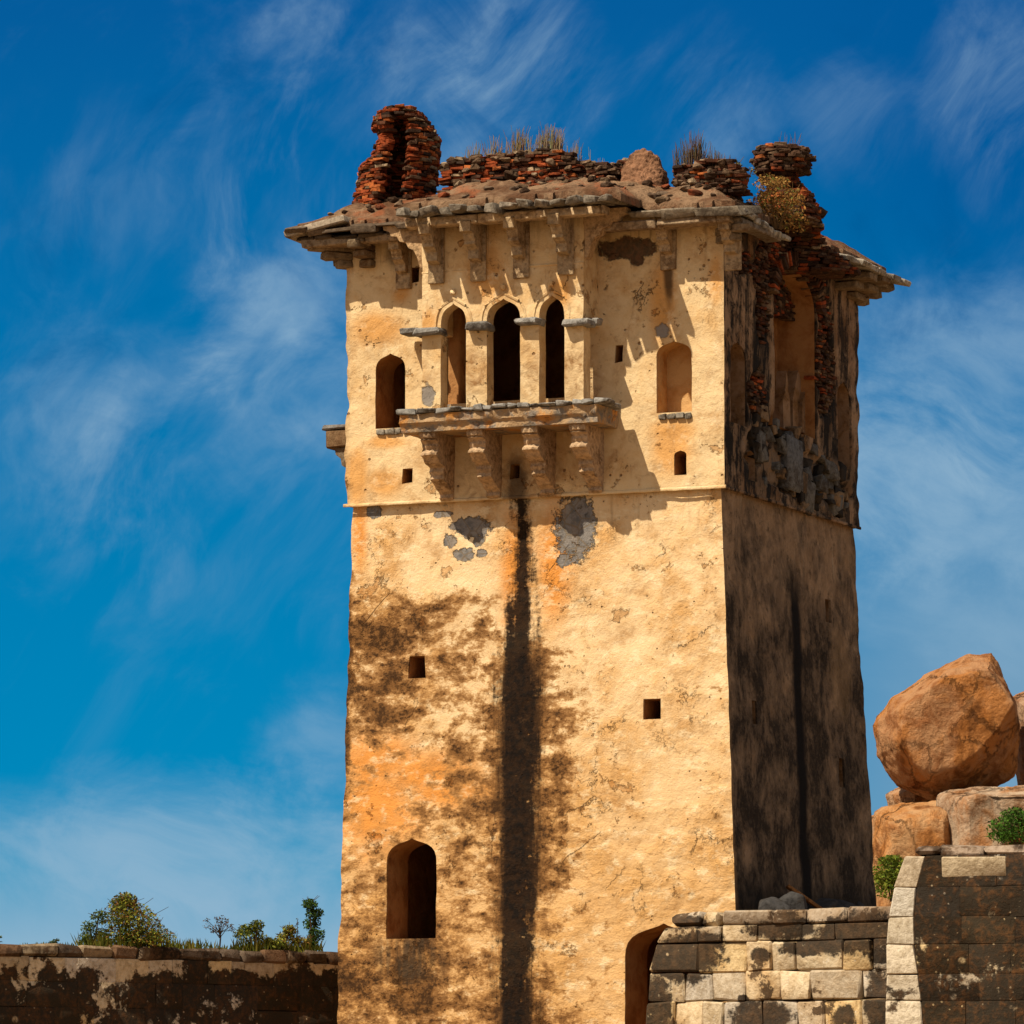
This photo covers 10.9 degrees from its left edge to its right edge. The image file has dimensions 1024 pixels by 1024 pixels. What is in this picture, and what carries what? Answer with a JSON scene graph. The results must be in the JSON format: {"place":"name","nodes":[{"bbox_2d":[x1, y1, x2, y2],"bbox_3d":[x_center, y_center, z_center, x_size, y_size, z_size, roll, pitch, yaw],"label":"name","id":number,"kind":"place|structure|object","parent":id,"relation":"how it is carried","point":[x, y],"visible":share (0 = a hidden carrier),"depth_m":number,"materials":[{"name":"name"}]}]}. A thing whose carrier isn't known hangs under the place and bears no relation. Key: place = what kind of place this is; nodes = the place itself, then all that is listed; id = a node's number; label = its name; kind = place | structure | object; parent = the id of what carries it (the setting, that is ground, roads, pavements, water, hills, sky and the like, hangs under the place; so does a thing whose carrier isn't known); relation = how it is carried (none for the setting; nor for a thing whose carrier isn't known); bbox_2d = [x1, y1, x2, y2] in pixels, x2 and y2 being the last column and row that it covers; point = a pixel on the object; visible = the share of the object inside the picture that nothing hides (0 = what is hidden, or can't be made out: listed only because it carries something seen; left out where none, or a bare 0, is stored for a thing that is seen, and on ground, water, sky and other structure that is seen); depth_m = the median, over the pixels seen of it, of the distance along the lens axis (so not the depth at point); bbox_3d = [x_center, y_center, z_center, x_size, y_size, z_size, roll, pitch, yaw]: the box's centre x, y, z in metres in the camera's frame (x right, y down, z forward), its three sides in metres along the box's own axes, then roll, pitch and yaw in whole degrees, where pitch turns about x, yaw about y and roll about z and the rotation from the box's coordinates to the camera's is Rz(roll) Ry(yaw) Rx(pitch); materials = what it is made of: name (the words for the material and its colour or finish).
{"place":"outdoors","nodes":[
{"label":"outdoors","id":0,"kind":"place"},
{"bbox_2d":[0,0,1023,951],"label":"sky","id":1,"kind":"structure","parent":0,"point":[176,558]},
{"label":"hill","id":2,"kind":"structure","parent":0,"visible":0},
{"bbox_2d":[872,852,903,901],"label":"bush","id":3,"kind":"object","parent":2,"relation":"on","point":[888,874],"visible":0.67,"depth_m":130.65,"materials":[{"name":"green plant"}]},
{"bbox_2d":[872,800,950,905],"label":"boulder","id":4,"kind":"object","parent":2,"relation":"on","point":[903,830],"visible":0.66,"depth_m":132.27,"materials":[{"name":"stone"}]},
{"bbox_2d":[936,785,1023,845],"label":"boulder","id":5,"kind":"object","parent":2,"relation":"on","point":[971,811],"visible":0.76,"depth_m":131.61,"materials":[{"name":"stone"}]},
{"bbox_2d":[1013,691,1023,784],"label":"boulder","id":6,"kind":"object","parent":5,"relation":"on","point":[1019,698],"visible":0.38,"depth_m":137.00,"materials":[{"name":"stone"}]},
{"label":"boulder","id":7,"kind":"object","parent":2,"relation":"on","visible":0},
{"bbox_2d":[886,787,930,805],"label":"boulder","id":8,"kind":"object","parent":7,"relation":"on","point":[898,795],"visible":0.38,"depth_m":135.70,"materials":[{"name":"stone"}]},
{"bbox_2d":[873,653,1019,800],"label":"boulder","id":9,"kind":"object","parent":8,"relation":"on","point":[955,724],"visible":0.94,"depth_m":133.51,"materials":[{"name":"stone"}]},
{"bbox_3d":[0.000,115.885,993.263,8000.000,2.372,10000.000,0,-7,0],"label":"ground","id":10,"kind":"structure","parent":0,"visible":0},
{"bbox_2d":[0,943,338,1023],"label":"boundary wall","id":11,"kind":"structure","parent":10,"relation":"on","point":[51,983],"depth_m":94.75,"materials":[{"name":"stone"}]},
{"bbox_2d":[48,938,59,942],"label":"weed","id":12,"kind":"object","parent":11,"relation":"on","point":[55,941],"visible":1,"depth_m":93.74,"materials":[{"name":"green plant"}]},
{"bbox_2d":[77,907,107,944],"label":"shrub","id":13,"kind":"object","parent":11,"relation":"on","point":[98,917],"visible":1,"depth_m":94.36,"materials":[{"name":"green plant"}]},
{"bbox_2d":[96,891,176,947],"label":"bush","id":14,"kind":"object","parent":11,"relation":"on","point":[126,904],"visible":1,"depth_m":94.57,"materials":[{"name":"green plant"}]},
{"bbox_2d":[20,930,325,951],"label":"grass","id":15,"kind":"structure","parent":11,"relation":"on","point":[104,942],"depth_m":95.56,"materials":[{"name":"green plant"}]},
{"bbox_2d":[203,915,234,948],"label":"tree","id":16,"kind":"object","parent":11,"relation":"on","point":[219,931],"visible":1,"depth_m":95.95,"materials":[{"name":"green plant"}]},
{"bbox_2d":[233,919,289,949],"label":"shrub","id":17,"kind":"object","parent":11,"relation":"on","point":[244,930],"visible":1,"depth_m":96.41,"materials":[{"name":"green plant"}]},
{"bbox_2d":[271,922,306,950],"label":"shrub","id":18,"kind":"object","parent":11,"relation":"on","point":[289,930],"visible":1,"depth_m":96.85,"materials":[{"name":"green plant"}]},
{"bbox_2d":[299,934,316,945],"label":"weed","id":19,"kind":"object","parent":11,"relation":"on","point":[307,940],"visible":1,"depth_m":97.31,"materials":[{"name":"green plant"}]},
{"bbox_2d":[301,897,324,950],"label":"slim tree","id":20,"kind":"object","parent":11,"relation":"on","point":[310,905],"visible":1,"depth_m":97.57,"materials":[{"name":"green plant"}]},
{"bbox_2d":[284,104,910,1023],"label":"watchtower","id":21,"kind":"structure","parent":10,"relation":"on","point":[592,442],"depth_m":93.92,"materials":[{"name":"paint"}]},
{"bbox_2d":[376,354,403,428],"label":"arched window","id":22,"kind":"structure","parent":21,"relation":"in","point":[386,367],"depth_m":95.87,"materials":[{"name":"paint"}]},
{"bbox_2d":[387,839,424,938],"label":"arched window","id":23,"kind":"structure","parent":21,"relation":"in","point":[397,909],"depth_m":94.75,"materials":[{"name":"paint"}]},
{"bbox_2d":[464,140,483,157],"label":"dry grass","id":24,"kind":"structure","parent":21,"relation":"on","point":[468,153],"depth_m":95.71,"materials":[{"name":"beige plant"}]},
{"bbox_2d":[481,136,507,155],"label":"dry grass","id":25,"kind":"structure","parent":21,"relation":"on","point":[493,149],"depth_m":95.54,"materials":[{"name":"beige plant"}]},
{"bbox_2d":[422,198,598,408],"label":"bay window","id":26,"kind":"structure","parent":21,"relation":"in","point":[578,293],"depth_m":93.90,"materials":[{"name":"beige paint"}]},
{"bbox_2d":[497,126,538,157],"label":"dry grass","id":27,"kind":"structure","parent":21,"relation":"on","point":[519,145],"depth_m":95.36,"materials":[{"name":"beige plant"}]},
{"bbox_2d":[527,123,564,150],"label":"dry grass","id":28,"kind":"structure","parent":21,"relation":"on","point":[547,142],"depth_m":95.12,"materials":[{"name":"beige plant"}]},
{"bbox_2d":[563,137,590,160],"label":"dry grass","id":29,"kind":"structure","parent":21,"relation":"on","point":[577,152],"depth_m":95.01,"materials":[{"name":"beige plant"}]},
{"bbox_2d":[625,924,673,1023],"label":"doorway","id":30,"kind":"structure","parent":21,"relation":"in","point":[637,949],"depth_m":92.80,"materials":[{"name":"paint"}]},
{"bbox_2d":[657,341,691,412],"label":"arched window","id":31,"kind":"structure","parent":21,"relation":"in","point":[674,360],"depth_m":93.74,"materials":[{"name":"paint"}]},
{"bbox_2d":[672,130,714,168],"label":"dry grass","id":32,"kind":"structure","parent":21,"relation":"on","point":[692,155],"depth_m":94.12,"materials":[{"name":"beige plant"}]},
{"bbox_2d":[702,151,730,166],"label":"dry grass","id":33,"kind":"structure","parent":21,"relation":"on","point":[719,156],"depth_m":93.94,"materials":[{"name":"beige plant"}]},
{"bbox_2d":[735,157,756,185],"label":"shrub","id":34,"kind":"object","parent":21,"relation":"on","point":[752,169],"visible":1,"depth_m":94.36,"materials":[{"name":"green plant"}]},
{"bbox_2d":[746,171,808,232],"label":"dry bush","id":35,"kind":"object","parent":21,"relation":"on","point":[777,181],"visible":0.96,"depth_m":94.30,"materials":[{"name":"yellow plant"}]},
{"bbox_2d":[779,131,801,145],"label":"dry grass","id":36,"kind":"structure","parent":21,"relation":"on","point":[791,138],"depth_m":95.91,"materials":[{"name":"beige plant"}]},
{"bbox_2d":[646,906,892,1023],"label":"wall","id":37,"kind":"structure","parent":10,"relation":"on","point":[818,966],"depth_m":88.39,"materials":[{"name":"beige stone"}]},
{"bbox_2d":[885,844,1023,1023],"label":"corner wall","id":38,"kind":"structure","parent":10,"relation":"on","point":[955,945],"depth_m":85.04,"materials":[{"name":"stone"}]},
{"bbox_2d":[986,806,1023,844],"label":"bush","id":39,"kind":"object","parent":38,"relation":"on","point":[1004,833],"visible":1,"depth_m":130.83,"materials":[{"name":"green plant"}]},
{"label":"terrace","id":40,"kind":"structure","parent":10,"relation":"on","visible":0},
{"bbox_2d":[758,897,791,909],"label":"fallen stone","id":41,"kind":"object","parent":40,"relation":"on","point":[772,903],"visible":0.44,"depth_m":91.69,"materials":[{"name":"grey stone"}]},
{"bbox_2d":[778,891,806,909],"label":"fallen stone","id":42,"kind":"object","parent":40,"relation":"on","point":[794,900],"visible":0.34,"depth_m":92.34,"materials":[{"name":"grey stone"}]},
{"bbox_2d":[807,898,837,909],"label":"fallen stone","id":43,"kind":"object","parent":40,"relation":"on","point":[826,903],"visible":0.33,"depth_m":93.88,"materials":[{"name":"grey stone"}]},
{"bbox_2d":[786,884,821,908],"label":"broken plank","id":44,"kind":"object","parent":43,"relation":"on","point":[789,887],"visible":0.58,"depth_m":93.56,"materials":[{"name":"brown wood"}]},
{"bbox_2d":[835,899,855,907],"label":"fallen stone","id":45,"kind":"object","parent":40,"relation":"on","point":[842,903],"visible":0.11,"depth_m":94.88,"materials":[{"name":"grey stone"}]}
]}

